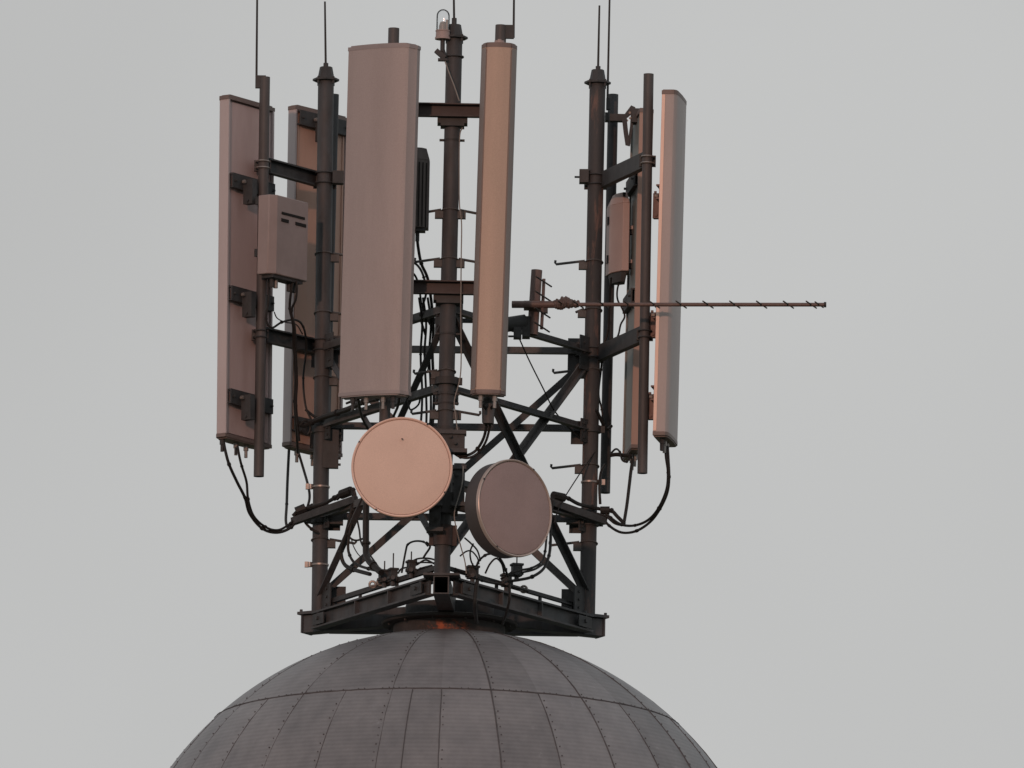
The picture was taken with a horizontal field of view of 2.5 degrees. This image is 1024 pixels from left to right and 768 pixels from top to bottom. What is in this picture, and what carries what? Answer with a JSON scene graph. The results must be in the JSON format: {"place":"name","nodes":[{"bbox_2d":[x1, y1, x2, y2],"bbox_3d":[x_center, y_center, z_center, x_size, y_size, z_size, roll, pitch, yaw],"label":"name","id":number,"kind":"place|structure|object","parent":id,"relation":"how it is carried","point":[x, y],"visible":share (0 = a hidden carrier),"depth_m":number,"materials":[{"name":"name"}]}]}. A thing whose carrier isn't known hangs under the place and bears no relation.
{"place":"outdoors","nodes":[
{"label":"outdoors","id":0,"kind":"place"},
{"bbox_2d":[0,0,1023,767],"label":"sky","id":1,"kind":"structure","parent":0,"point":[829,572],"materials":[{"name":"grey"}]},
{"label":"ground","id":2,"kind":"structure","parent":0,"visible":0},
{"bbox_2d":[170,611,716,767],"bbox_3d":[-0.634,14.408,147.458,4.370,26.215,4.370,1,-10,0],"label":"domed tower","id":3,"kind":"structure","parent":2,"relation":"on","point":[441,689],"depth_m":148.30,"materials":[{"name":"metal"}]},
{"bbox_2d":[297,566,608,638],"bbox_3d":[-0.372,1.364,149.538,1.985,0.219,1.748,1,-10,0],"label":"base frame","id":4,"kind":"object","parent":3,"relation":"on","point":[369,613],"visible":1,"depth_m":149.65,"materials":[{"name":"metal"}]},
{"bbox_2d":[368,580,376,588],"bbox_3d":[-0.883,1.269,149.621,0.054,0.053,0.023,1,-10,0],"label":"ring bolt","id":5,"kind":"object","parent":4,"relation":"attached to","point":[374,585],"visible":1,"depth_m":149.61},
{"bbox_2d":[377,561,388,587],"bbox_3d":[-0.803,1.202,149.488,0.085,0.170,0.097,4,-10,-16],"label":"cable clamp","id":6,"kind":"object","parent":4,"relation":"attached to","point":[382,579],"visible":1,"depth_m":149.47,"materials":[{"name":"metal"}]},
{"bbox_2d":[387,553,398,585],"bbox_3d":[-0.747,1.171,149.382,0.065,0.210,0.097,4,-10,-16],"label":"cable clamp","id":7,"kind":"object","parent":4,"relation":"attached to","point":[392,577],"visible":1,"depth_m":149.36,"materials":[{"name":"metal"}]},
{"bbox_2d":[405,551,416,577],"bbox_3d":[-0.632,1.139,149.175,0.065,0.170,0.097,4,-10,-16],"label":"cable clamp","id":8,"kind":"object","parent":4,"relation":"attached to","point":[410,569],"visible":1,"depth_m":149.16,"materials":[{"name":"metal"}]},
{"bbox_2d":[401,540,427,572],"bbox_3d":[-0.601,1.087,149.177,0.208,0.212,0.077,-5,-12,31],"label":"cable","id":9,"kind":"object","parent":4,"relation":"on","point":[406,547],"visible":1,"depth_m":149.21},
{"bbox_2d":[397,559,431,573],"bbox_3d":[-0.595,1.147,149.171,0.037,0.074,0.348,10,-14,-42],"label":"cable","id":10,"kind":"object","parent":4,"relation":"on","point":[398,572],"visible":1,"depth_m":149.17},
{"bbox_2d":[417,564,432,570],"bbox_3d":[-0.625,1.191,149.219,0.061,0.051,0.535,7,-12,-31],"label":"cable","id":11,"kind":"object","parent":4,"relation":"on","point":[421,568],"visible":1,"depth_m":149.10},
{"bbox_2d":[422,541,430,558],"bbox_3d":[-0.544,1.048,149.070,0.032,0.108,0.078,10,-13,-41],"label":"cable","id":12,"kind":"object","parent":4,"relation":"on","point":[427,551],"visible":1,"depth_m":149.06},
{"bbox_2d":[306,24,610,613],"bbox_3d":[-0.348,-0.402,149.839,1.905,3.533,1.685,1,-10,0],"label":"lattice mast","id":13,"kind":"object","parent":4,"relation":"on","point":[587,428],"visible":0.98,"depth_m":150.31,"materials":[{"name":"metal"}]},
{"bbox_2d":[252,327,339,355],"bbox_3d":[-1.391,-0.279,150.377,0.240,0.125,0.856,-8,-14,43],"label":"support arm","id":14,"kind":"object","parent":13,"relation":"attached to","point":[279,338],"visible":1,"depth_m":150.35},
{"bbox_2d":[254,158,343,188],"bbox_3d":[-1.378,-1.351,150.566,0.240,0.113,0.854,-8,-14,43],"label":"support arm","id":15,"kind":"object","parent":13,"relation":"attached to","point":[292,172],"visible":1,"depth_m":150.62},
{"bbox_2d":[254,76,269,476],"bbox_3d":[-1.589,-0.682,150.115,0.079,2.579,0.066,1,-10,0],"label":"mounting pipe","id":16,"kind":"object","parent":15,"relation":"attached to","point":[261,285],"visible":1,"depth_m":150.04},
{"bbox_2d":[216,94,275,457],"bbox_3d":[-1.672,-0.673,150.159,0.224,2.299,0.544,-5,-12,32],"label":"panel antenna","id":17,"kind":"object","parent":16,"relation":"attached to","point":[238,193],"visible":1,"depth_m":150.08,"materials":[{"name":"plastic"}]},
{"bbox_2d":[223,442,309,533],"bbox_3d":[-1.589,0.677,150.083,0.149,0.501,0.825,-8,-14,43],"label":"cable","id":18,"kind":"object","parent":17,"relation":"hanging from","point":[245,497],"visible":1,"depth_m":149.98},
{"bbox_2d":[236,446,312,530],"bbox_3d":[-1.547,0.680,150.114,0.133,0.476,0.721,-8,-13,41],"label":"cable","id":19,"kind":"object","parent":17,"relation":"hanging from","point":[248,499],"visible":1,"depth_m":149.97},
{"bbox_2d":[255,0,265,88],"bbox_3d":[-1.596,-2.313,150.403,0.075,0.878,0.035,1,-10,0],"label":"lightning rod","id":20,"kind":"object","parent":16,"relation":"attached to","point":[257,81],"visible":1,"depth_m":150.35,"materials":[{"name":"metal"}]},
{"bbox_2d":[254,194,307,292],"bbox_3d":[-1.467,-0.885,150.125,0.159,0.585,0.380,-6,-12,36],"label":"radio unit","id":21,"kind":"object","parent":16,"relation":"attached to","point":[280,253],"visible":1,"depth_m":150.03,"materials":[{"name":"metal"}]},
{"bbox_2d":[265,280,311,418],"bbox_3d":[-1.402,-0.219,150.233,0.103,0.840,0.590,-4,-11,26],"label":"cable","id":22,"kind":"object","parent":21,"relation":"hanging from","point":[306,346],"visible":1,"depth_m":150.36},
{"bbox_2d":[288,282,298,453],"bbox_3d":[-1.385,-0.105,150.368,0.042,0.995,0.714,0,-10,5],"label":"cable","id":23,"kind":"object","parent":21,"relation":"hanging from","point":[289,309],"visible":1,"depth_m":150.28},
{"bbox_2d":[290,281,299,440],"bbox_3d":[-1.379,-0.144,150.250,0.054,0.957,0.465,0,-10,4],"label":"cable","id":24,"kind":"object","parent":21,"relation":"hanging from","point":[295,350],"visible":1,"depth_m":150.25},
{"bbox_2d":[274,312,302,334],"bbox_3d":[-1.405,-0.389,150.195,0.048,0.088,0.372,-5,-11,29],"label":"cable","id":25,"kind":"object","parent":16,"relation":"attached to","point":[289,323],"visible":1,"depth_m":150.14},
{"bbox_2d":[330,94,338,411],"bbox_3d":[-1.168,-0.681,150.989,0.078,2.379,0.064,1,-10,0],"label":"mounting pipe","id":26,"kind":"object","parent":15,"relation":"attached to","point":[335,124],"visible":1,"depth_m":151.06,"materials":[{"name":"metal"}]},
{"bbox_2d":[282,105,346,465],"bbox_3d":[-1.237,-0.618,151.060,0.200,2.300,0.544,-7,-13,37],"label":"panel antenna","id":27,"kind":"object","parent":26,"relation":"attached to","point":[302,135],"visible":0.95,"depth_m":151.03,"materials":[{"name":"plastic"}]},
{"bbox_2d":[284,450,291,527],"bbox_3d":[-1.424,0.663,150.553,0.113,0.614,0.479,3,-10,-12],"label":"cable","id":28,"kind":"object","parent":27,"relation":"hanging from","point":[287,485],"visible":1,"depth_m":150.65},
{"bbox_2d":[298,451,318,533],"bbox_3d":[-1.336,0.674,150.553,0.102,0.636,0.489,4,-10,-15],"label":"cable","id":29,"kind":"object","parent":27,"relation":"hanging from","point":[309,496],"visible":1,"depth_m":150.41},
{"bbox_2d":[299,420,310,435],"bbox_3d":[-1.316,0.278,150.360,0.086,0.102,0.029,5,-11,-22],"label":"cable","id":30,"kind":"object","parent":13,"relation":"attached to","point":[302,431],"visible":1,"depth_m":150.36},
{"bbox_2d":[305,561,328,567],"bbox_3d":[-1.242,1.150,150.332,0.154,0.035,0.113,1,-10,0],"label":"ring clamp","id":31,"kind":"object","parent":13,"relation":"attached to","point":[308,564],"visible":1,"depth_m":150.31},
{"bbox_2d":[306,484,329,489],"bbox_3d":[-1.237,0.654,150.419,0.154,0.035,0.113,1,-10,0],"label":"ring clamp","id":32,"kind":"object","parent":13,"relation":"attached to","point":[309,486],"visible":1,"depth_m":150.40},
{"bbox_2d":[291,496,357,525],"bbox_3d":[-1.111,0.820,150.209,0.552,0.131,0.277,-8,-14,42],"label":"support arm","id":33,"kind":"object","parent":13,"relation":"attached to","point":[337,520],"visible":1,"depth_m":150.15},
{"bbox_2d":[294,486,351,514],"bbox_3d":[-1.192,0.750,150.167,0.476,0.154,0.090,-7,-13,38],"label":"cable tie block","id":34,"kind":"structure","parent":33,"relation":"attached to","point":[342,494],"depth_m":150.05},
{"bbox_2d":[292,487,371,575],"bbox_3d":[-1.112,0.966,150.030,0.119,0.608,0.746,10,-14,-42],"label":"cable","id":35,"kind":"object","parent":33,"relation":"attached to","point":[353,569],"visible":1,"depth_m":149.99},
{"bbox_2d":[323,1,327,65],"bbox_3d":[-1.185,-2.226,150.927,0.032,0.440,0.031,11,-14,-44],"label":"lightning rod","id":36,"kind":"object","parent":13,"relation":"on","point":[325,52],"visible":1,"depth_m":150.92,"materials":[{"name":"metal"}]},
{"bbox_2d":[298,399,379,427],"bbox_3d":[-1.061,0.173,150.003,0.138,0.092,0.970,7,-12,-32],"label":"support arm","id":37,"kind":"object","parent":13,"relation":"attached to","point":[337,412],"visible":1,"depth_m":150.19},
{"bbox_2d":[336,487,374,571],"bbox_3d":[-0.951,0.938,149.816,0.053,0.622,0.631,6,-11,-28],"label":"cable","id":38,"kind":"object","parent":13,"relation":"attached to","point":[353,489],"visible":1,"depth_m":149.94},
{"bbox_2d":[350,504,378,565],"bbox_3d":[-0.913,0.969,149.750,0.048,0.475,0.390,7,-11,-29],"label":"cable","id":39,"kind":"object","parent":13,"relation":"attached to","point":[372,558],"visible":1,"depth_m":149.88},
{"bbox_2d":[346,533,362,540],"bbox_3d":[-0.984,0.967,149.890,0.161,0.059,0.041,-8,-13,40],"label":"cable","id":40,"kind":"object","parent":39,"relation":"attached to","point":[348,535],"visible":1,"depth_m":149.92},
{"bbox_2d":[361,500,383,575],"bbox_3d":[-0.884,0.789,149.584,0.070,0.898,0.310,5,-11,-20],"label":"cable","id":41,"kind":"object","parent":13,"relation":"attached to","point":[370,562],"visible":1,"depth_m":149.65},
{"bbox_2d":[351,417,452,517],"bbox_3d":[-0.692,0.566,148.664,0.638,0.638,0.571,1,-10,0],"label":"dish antenna","id":42,"kind":"object","parent":13,"relation":"attached to","point":[401,467],"visible":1,"depth_m":148.41,"materials":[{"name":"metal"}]},
{"bbox_2d":[407,399,420,409],"bbox_3d":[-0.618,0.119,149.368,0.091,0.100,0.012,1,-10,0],"label":"cable","id":43,"kind":"object","parent":13,"relation":"attached to","point":[417,405],"visible":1,"depth_m":149.36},
{"bbox_2d":[418,297,422,420],"bbox_3d":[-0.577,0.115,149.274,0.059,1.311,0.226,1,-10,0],"label":"cable","id":44,"kind":"object","parent":13,"relation":"attached to","point":[421,338],"visible":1,"depth_m":149.36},
{"bbox_2d":[414,262,426,334],"bbox_3d":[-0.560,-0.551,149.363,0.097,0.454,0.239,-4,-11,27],"label":"cable","id":45,"kind":"object","parent":13,"relation":"attached to","point":[421,271],"visible":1,"depth_m":149.31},
{"bbox_2d":[414,273,429,324],"bbox_3d":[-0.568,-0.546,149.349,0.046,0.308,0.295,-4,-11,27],"label":"cable","id":46,"kind":"object","parent":13,"relation":"attached to","point":[415,276],"visible":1,"depth_m":149.32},
{"bbox_2d":[415,147,429,241],"bbox_3d":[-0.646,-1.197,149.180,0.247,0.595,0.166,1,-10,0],"label":"radio unit","id":47,"kind":"object","parent":13,"relation":"attached to","point":[422,195],"visible":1,"depth_m":149.14,"materials":[{"name":"metal"}]},
{"bbox_2d":[416,242,435,425],"bbox_3d":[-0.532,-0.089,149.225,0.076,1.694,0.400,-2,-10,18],"label":"cable","id":48,"kind":"object","parent":47,"relation":"hanging from","point":[431,306],"visible":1,"depth_m":149.29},
{"bbox_2d":[422,297,427,422],"bbox_3d":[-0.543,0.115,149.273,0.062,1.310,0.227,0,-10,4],"label":"cable","id":49,"kind":"object","parent":13,"relation":"attached to","point":[425,375],"visible":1,"depth_m":149.35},
{"bbox_2d":[427,297,431,425],"bbox_3d":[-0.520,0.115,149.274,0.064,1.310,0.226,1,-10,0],"label":"cable","id":50,"kind":"object","parent":13,"relation":"attached to","point":[430,331],"visible":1,"depth_m":149.36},
{"bbox_2d":[426,501,442,532],"bbox_3d":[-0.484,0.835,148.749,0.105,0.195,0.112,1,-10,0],"label":"mount bracket","id":51,"kind":"object","parent":13,"relation":"attached to","point":[435,519],"visible":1,"depth_m":148.72,"materials":[{"name":"metal"}]},
{"bbox_2d":[413,280,473,306],"bbox_3d":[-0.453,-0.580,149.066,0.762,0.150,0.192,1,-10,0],"label":"support arm","id":52,"kind":"object","parent":13,"relation":"attached to","point":[443,291],"visible":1,"depth_m":149.03},
{"bbox_2d":[418,102,479,128],"bbox_3d":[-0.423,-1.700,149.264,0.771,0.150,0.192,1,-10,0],"label":"support arm","id":53,"kind":"object","parent":13,"relation":"attached to","point":[453,114],"visible":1,"depth_m":149.23},
{"bbox_2d":[379,27,398,421],"bbox_3d":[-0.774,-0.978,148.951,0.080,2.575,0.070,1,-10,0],"label":"mounting pipe","id":54,"kind":"object","parent":53,"relation":"attached to","point":[393,37],"visible":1,"depth_m":148.75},
{"bbox_2d":[338,43,420,410],"bbox_3d":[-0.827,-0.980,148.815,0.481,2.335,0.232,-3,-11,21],"label":"panel antenna","id":55,"kind":"object","parent":54,"relation":"attached to","point":[379,225],"visible":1,"depth_m":148.72,"materials":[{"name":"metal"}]},
{"bbox_2d":[357,399,369,429],"bbox_3d":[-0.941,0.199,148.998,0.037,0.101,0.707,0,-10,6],"label":"cable","id":56,"kind":"object","parent":55,"relation":"attached to","point":[362,417],"visible":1,"depth_m":148.96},
{"bbox_2d":[392,398,400,417],"bbox_3d":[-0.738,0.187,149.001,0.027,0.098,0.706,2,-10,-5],"label":"cable","id":57,"kind":"object","parent":55,"relation":"attached to","point":[396,409],"visible":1,"depth_m":148.87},
{"bbox_2d":[483,24,505,424],"bbox_3d":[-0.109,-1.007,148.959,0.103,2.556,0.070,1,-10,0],"label":"mounting pipe","id":58,"kind":"object","parent":53,"relation":"attached to","point":[488,412],"visible":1,"depth_m":148.74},
{"bbox_2d":[482,397,494,423],"bbox_3d":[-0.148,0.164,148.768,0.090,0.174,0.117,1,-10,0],"label":"cable boot","id":59,"kind":"object","parent":58,"relation":"attached to","point":[486,400],"visible":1,"depth_m":148.73,"materials":[{"name":"rubber"}]},
{"bbox_2d":[453,427,490,458],"bbox_3d":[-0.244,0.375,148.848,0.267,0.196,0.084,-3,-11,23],"label":"cable","id":60,"kind":"object","parent":59,"relation":"hanging from","point":[478,451],"visible":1,"depth_m":148.84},
{"bbox_2d":[458,425,487,456],"bbox_3d":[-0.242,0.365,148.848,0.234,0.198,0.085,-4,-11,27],"label":"cable","id":61,"kind":"object","parent":59,"relation":"hanging from","point":[477,448],"visible":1,"depth_m":148.84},
{"bbox_2d":[470,39,516,407],"bbox_3d":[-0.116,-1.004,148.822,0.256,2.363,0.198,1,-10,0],"label":"panel antenna","id":62,"kind":"object","parent":58,"relation":"attached to","point":[493,218],"visible":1,"depth_m":148.74,"materials":[{"name":"plastic"}]},
{"bbox_2d":[505,0,514,38],"bbox_3d":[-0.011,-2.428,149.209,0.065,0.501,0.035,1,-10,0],"label":"lightning rod","id":63,"kind":"object","parent":58,"relation":"attached to","point":[510,32],"visible":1,"depth_m":149.16,"materials":[{"name":"metal"}]},
{"bbox_2d":[434,9,463,61],"bbox_3d":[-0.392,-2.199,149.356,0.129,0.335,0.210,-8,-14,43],"label":"obstruction lamp","id":64,"kind":"object","parent":13,"relation":"attached to","point":[442,33],"visible":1,"depth_m":149.31,"materials":[{"name":"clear glass"}]},
{"bbox_2d":[445,61,459,100],"bbox_3d":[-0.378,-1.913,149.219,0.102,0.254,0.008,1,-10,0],"label":"cable","id":65,"kind":"object","parent":64,"relation":"hanging from","point":[452,81],"visible":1,"depth_m":149.22,"materials":[{"name":"grey metal"}]},
{"bbox_2d":[439,429,466,454],"bbox_3d":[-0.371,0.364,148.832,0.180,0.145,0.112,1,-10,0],"label":"mount bracket","id":66,"kind":"object","parent":13,"relation":"attached to","point":[454,440],"visible":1,"depth_m":148.80,"materials":[{"name":"metal"}]},
{"bbox_2d":[452,0,456,23],"bbox_3d":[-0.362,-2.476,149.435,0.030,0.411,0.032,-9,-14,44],"label":"lightning rod","id":67,"kind":"object","parent":13,"relation":"on","point":[454,20],"visible":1,"depth_m":149.40,"materials":[{"name":"metal"}]},
{"bbox_2d":[451,463,465,506],"bbox_3d":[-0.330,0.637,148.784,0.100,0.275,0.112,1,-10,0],"label":"mount bracket","id":68,"kind":"object","parent":13,"relation":"attached to","point":[457,468],"visible":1,"depth_m":148.76,"materials":[{"name":"metal"}]},
{"bbox_2d":[454,466,466,573],"bbox_3d":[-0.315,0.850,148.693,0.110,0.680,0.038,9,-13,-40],"label":"cable","id":69,"kind":"object","parent":68,"relation":"hanging from","point":[454,518],"visible":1,"depth_m":148.68,"materials":[{"name":"rubber"}]},
{"bbox_2d":[454,128,462,429],"bbox_3d":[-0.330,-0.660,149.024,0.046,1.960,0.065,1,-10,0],"label":"cable","id":70,"kind":"object","parent":13,"relation":"attached to","point":[460,283],"visible":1,"depth_m":148.99,"materials":[{"name":"grey metal"}]},
{"bbox_2d":[440,459,551,558],"bbox_3d":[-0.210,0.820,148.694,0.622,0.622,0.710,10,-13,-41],"label":"dish antenna","id":71,"kind":"object","parent":13,"relation":"attached to","point":[506,509],"visible":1,"depth_m":148.41,"materials":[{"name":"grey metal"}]},
{"bbox_2d":[464,537,480,560],"bbox_3d":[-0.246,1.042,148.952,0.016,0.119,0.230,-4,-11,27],"label":"cable","id":72,"kind":"object","parent":71,"relation":"hanging from","point":[466,539],"visible":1,"depth_m":148.97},
{"bbox_2d":[508,314,529,339],"bbox_3d":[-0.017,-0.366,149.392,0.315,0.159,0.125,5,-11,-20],"label":"stub arm","id":73,"kind":"object","parent":13,"relation":"attached to","point":[518,324],"visible":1,"depth_m":149.37},
{"bbox_2d":[528,269,541,335],"bbox_3d":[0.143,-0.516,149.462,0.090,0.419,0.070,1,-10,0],"label":"mounting pipe","id":74,"kind":"object","parent":73,"relation":"attached to","point":[535,283],"visible":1,"depth_m":149.44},
{"bbox_2d":[512,276,825,332],"bbox_3d":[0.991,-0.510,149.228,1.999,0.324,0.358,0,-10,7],"label":"yagi aerial","id":75,"kind":"object","parent":74,"relation":"attached to","point":[542,306],"visible":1,"depth_m":149.27,"materials":[{"name":"metal"}]},
{"bbox_2d":[519,340,579,436],"bbox_3d":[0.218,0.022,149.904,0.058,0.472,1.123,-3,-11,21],"label":"cable","id":76,"kind":"object","parent":13,"relation":"attached to","point":[568,427],"visible":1,"depth_m":149.85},
{"bbox_2d":[553,451,595,522],"bbox_3d":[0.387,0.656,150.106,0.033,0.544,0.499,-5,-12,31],"label":"cable","id":77,"kind":"object","parent":13,"relation":"attached to","point":[572,485],"visible":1,"depth_m":150.12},
{"bbox_2d":[550,498,606,524],"bbox_3d":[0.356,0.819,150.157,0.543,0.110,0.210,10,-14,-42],"label":"support arm","id":78,"kind":"object","parent":13,"relation":"attached to","point":[583,513],"visible":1,"depth_m":150.12},
{"bbox_2d":[500,499,552,579],"bbox_3d":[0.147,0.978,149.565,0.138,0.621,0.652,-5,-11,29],"label":"cable","id":79,"kind":"object","parent":78,"relation":"hanging from","point":[532,567],"visible":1,"depth_m":149.41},
{"bbox_2d":[521,563,543,573],"bbox_3d":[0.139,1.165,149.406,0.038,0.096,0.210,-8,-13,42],"label":"cable","id":80,"kind":"object","parent":79,"relation":"attached to","point":[534,569],"visible":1,"depth_m":149.37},
{"bbox_2d":[507,500,553,582],"bbox_3d":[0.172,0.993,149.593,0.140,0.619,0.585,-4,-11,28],"label":"cable","id":81,"kind":"object","parent":78,"relation":"hanging from","point":[532,576],"visible":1,"depth_m":149.52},
{"bbox_2d":[550,491,609,513],"bbox_3d":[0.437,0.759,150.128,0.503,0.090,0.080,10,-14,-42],"label":"cable tie block","id":82,"kind":"structure","parent":78,"relation":"attached to","point":[604,509],"depth_m":149.99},
{"bbox_2d":[553,492,625,523],"bbox_3d":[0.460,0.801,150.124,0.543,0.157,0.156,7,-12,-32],"label":"cable","id":83,"kind":"object","parent":78,"relation":"attached to","point":[594,507],"visible":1,"depth_m":150.18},
{"bbox_2d":[581,479,604,484],"bbox_3d":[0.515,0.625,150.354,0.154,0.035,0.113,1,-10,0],"label":"ring clamp","id":84,"kind":"object","parent":13,"relation":"attached to","point":[602,481],"visible":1,"depth_m":150.32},
{"bbox_2d":[598,464,605,503],"bbox_3d":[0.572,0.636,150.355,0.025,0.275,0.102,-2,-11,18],"label":"cable","id":85,"kind":"object","parent":84,"relation":"attached to","point":[599,482],"visible":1,"depth_m":150.31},
{"bbox_2d":[596,5,600,68],"bbox_3d":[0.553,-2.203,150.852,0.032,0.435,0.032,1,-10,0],"label":"lightning rod","id":86,"kind":"object","parent":13,"relation":"on","point":[598,53],"visible":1,"depth_m":150.84,"materials":[{"name":"metal"}]},
{"bbox_2d":[595,409,612,430],"bbox_3d":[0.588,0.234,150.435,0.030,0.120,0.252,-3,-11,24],"label":"cable","id":87,"kind":"object","parent":13,"relation":"attached to","point":[609,427],"visible":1,"depth_m":150.38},
{"bbox_2d":[599,277,611,420],"bbox_3d":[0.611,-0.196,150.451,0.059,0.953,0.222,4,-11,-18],"label":"cable","id":88,"kind":"object","parent":13,"relation":"attached to","point":[606,337],"visible":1,"depth_m":150.51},
{"bbox_2d":[597,512,619,525],"bbox_3d":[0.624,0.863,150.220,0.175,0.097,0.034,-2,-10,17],"label":"cable","id":89,"kind":"object","parent":13,"relation":"attached to","point":[608,518],"visible":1,"depth_m":150.23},
{"bbox_2d":[600,94,617,493],"bbox_3d":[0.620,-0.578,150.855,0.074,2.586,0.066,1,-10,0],"label":"mounting pipe","id":90,"kind":"object","parent":13,"relation":"attached to","point":[607,365],"visible":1,"depth_m":150.79,"materials":[{"name":"metal"}]},
{"bbox_2d":[606,0,610,109],"bbox_3d":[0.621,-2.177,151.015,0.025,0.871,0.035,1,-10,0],"label":"lightning rod","id":91,"kind":"object","parent":90,"relation":"attached to","point":[607,95],"visible":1,"depth_m":150.99,"materials":[{"name":"metal"}]},
{"bbox_2d":[606,192,632,284],"bbox_3d":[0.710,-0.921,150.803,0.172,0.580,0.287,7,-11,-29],"label":"radio unit","id":92,"kind":"object","parent":90,"relation":"attached to","point":[619,229],"visible":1,"depth_m":150.71,"materials":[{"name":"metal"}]},
{"bbox_2d":[616,283,625,335],"bbox_3d":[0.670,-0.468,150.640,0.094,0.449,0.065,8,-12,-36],"label":"cable","id":93,"kind":"object","parent":92,"relation":"hanging from","point":[623,319],"visible":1,"depth_m":150.64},
{"bbox_2d":[605,105,639,145],"bbox_3d":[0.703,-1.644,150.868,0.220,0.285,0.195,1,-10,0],"label":"hinged bracket","id":94,"kind":"object","parent":90,"relation":"attached to","point":[632,111],"visible":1,"depth_m":150.80,"materials":[{"name":"metal"}]},
{"bbox_2d":[622,108,653,469],"bbox_3d":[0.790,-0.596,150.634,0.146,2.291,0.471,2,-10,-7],"label":"panel antenna","id":95,"kind":"object","parent":94,"relation":"attached to","point":[633,188],"visible":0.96,"depth_m":150.53,"materials":[{"name":"plastic"}]},
{"bbox_2d":[610,448,630,462],"bbox_3d":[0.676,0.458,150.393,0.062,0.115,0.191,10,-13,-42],"label":"cable","id":96,"kind":"object","parent":95,"relation":"attached to","point":[619,451],"visible":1,"depth_m":150.34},
{"bbox_2d":[610,453,632,456],"bbox_3d":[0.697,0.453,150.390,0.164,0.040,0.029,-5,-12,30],"label":"cable","id":97,"kind":"object","parent":95,"relation":"attached to","point":[618,454],"visible":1,"depth_m":150.38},
{"bbox_2d":[623,458,633,521],"bbox_3d":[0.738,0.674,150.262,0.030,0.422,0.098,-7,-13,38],"label":"cable","id":98,"kind":"object","parent":95,"relation":"hanging from","point":[628,489],"visible":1,"depth_m":150.26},
{"bbox_2d":[571,326,652,362],"bbox_3d":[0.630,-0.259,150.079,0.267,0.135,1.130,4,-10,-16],"label":"support arm","id":99,"kind":"object","parent":13,"relation":"attached to","point":[618,345],"visible":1,"depth_m":150.06},
{"bbox_2d":[575,153,655,189],"bbox_3d":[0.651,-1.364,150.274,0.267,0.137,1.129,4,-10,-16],"label":"support arm","id":100,"kind":"object","parent":13,"relation":"attached to","point":[621,171],"visible":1,"depth_m":150.33},
{"bbox_2d":[637,73,653,473],"bbox_3d":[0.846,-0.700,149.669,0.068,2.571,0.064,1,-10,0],"label":"mounting pipe","id":101,"kind":"object","parent":100,"relation":"attached to","point":[645,277],"visible":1,"depth_m":149.65,"materials":[{"name":"metal"}]},
{"bbox_2d":[648,89,686,452],"bbox_3d":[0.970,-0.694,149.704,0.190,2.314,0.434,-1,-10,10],"label":"panel antenna","id":102,"kind":"object","parent":101,"relation":"attached to","point":[668,211],"visible":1,"depth_m":149.56,"materials":[{"name":"plastic"}]},
{"bbox_2d":[605,446,668,526],"bbox_3d":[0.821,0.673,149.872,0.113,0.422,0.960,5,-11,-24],"label":"cable","id":103,"kind":"object","parent":102,"relation":"hanging from","point":[643,522],"visible":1,"depth_m":149.78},
{"bbox_2d":[606,446,670,533],"bbox_3d":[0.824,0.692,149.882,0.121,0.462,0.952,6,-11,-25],"label":"cable","id":104,"kind":"object","parent":102,"relation":"hanging from","point":[652,519],"visible":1,"depth_m":149.68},
{"bbox_2d":[465,565,479,581],"bbox_3d":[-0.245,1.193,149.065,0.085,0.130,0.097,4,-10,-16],"label":"cable clamp","id":105,"kind":"object","parent":4,"relation":"attached to","point":[473,575],"visible":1,"depth_m":149.05,"materials":[{"name":"metal"}]},
{"bbox_2d":[460,550,479,563],"bbox_3d":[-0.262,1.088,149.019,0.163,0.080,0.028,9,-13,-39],"label":"cable","id":106,"kind":"object","parent":105,"relation":"attached to","point":[472,552],"visible":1,"depth_m":149.02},
{"bbox_2d":[469,543,475,568],"bbox_3d":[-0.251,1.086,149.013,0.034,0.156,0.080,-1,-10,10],"label":"cable","id":107,"kind":"object","parent":105,"relation":"attached to","point":[470,556],"visible":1,"depth_m":149.00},
{"bbox_2d":[473,580,478,623],"bbox_3d":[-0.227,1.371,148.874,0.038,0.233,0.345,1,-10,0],"label":"cable","id":108,"kind":"object","parent":4,"relation":"hanging from","point":[475,594],"visible":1,"depth_m":148.74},
{"bbox_2d":[454,568,528,591],"bbox_3d":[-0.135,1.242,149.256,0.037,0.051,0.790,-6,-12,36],"label":"cable","id":109,"kind":"object","parent":4,"relation":"on","point":[494,583],"visible":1,"depth_m":149.29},
{"bbox_2d":[475,553,508,576],"bbox_3d":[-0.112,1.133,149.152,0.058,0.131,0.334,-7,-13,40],"label":"cable","id":110,"kind":"object","parent":4,"relation":"on","point":[500,559],"visible":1,"depth_m":149.16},
{"bbox_2d":[485,558,504,573],"bbox_3d":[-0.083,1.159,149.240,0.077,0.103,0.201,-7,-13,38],"label":"cable","id":111,"kind":"object","parent":4,"relation":"on","point":[488,566],"visible":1,"depth_m":149.17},
{"bbox_2d":[501,584,510,624],"bbox_3d":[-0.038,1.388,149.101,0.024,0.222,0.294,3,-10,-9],"label":"cable","id":112,"kind":"object","parent":4,"relation":"hanging from","point":[508,605],"visible":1,"depth_m":149.00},
{"bbox_2d":[500,568,512,591],"bbox_3d":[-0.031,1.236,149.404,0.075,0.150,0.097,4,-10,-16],"label":"cable clamp","id":113,"kind":"object","parent":4,"relation":"attached to","point":[505,581],"visible":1,"depth_m":149.39,"materials":[{"name":"metal"}]},
{"bbox_2d":[510,557,523,578],"bbox_3d":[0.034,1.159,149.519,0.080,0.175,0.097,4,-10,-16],"label":"cable clamp","id":114,"kind":"object","parent":4,"relation":"attached to","point":[516,566],"visible":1,"depth_m":149.50,"materials":[{"name":"metal"}]},
{"bbox_2d":[520,585,527,592],"bbox_3d":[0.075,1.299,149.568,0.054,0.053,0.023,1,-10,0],"label":"ring bolt","id":115,"kind":"object","parent":4,"relation":"attached to","point":[522,586],"visible":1,"depth_m":149.56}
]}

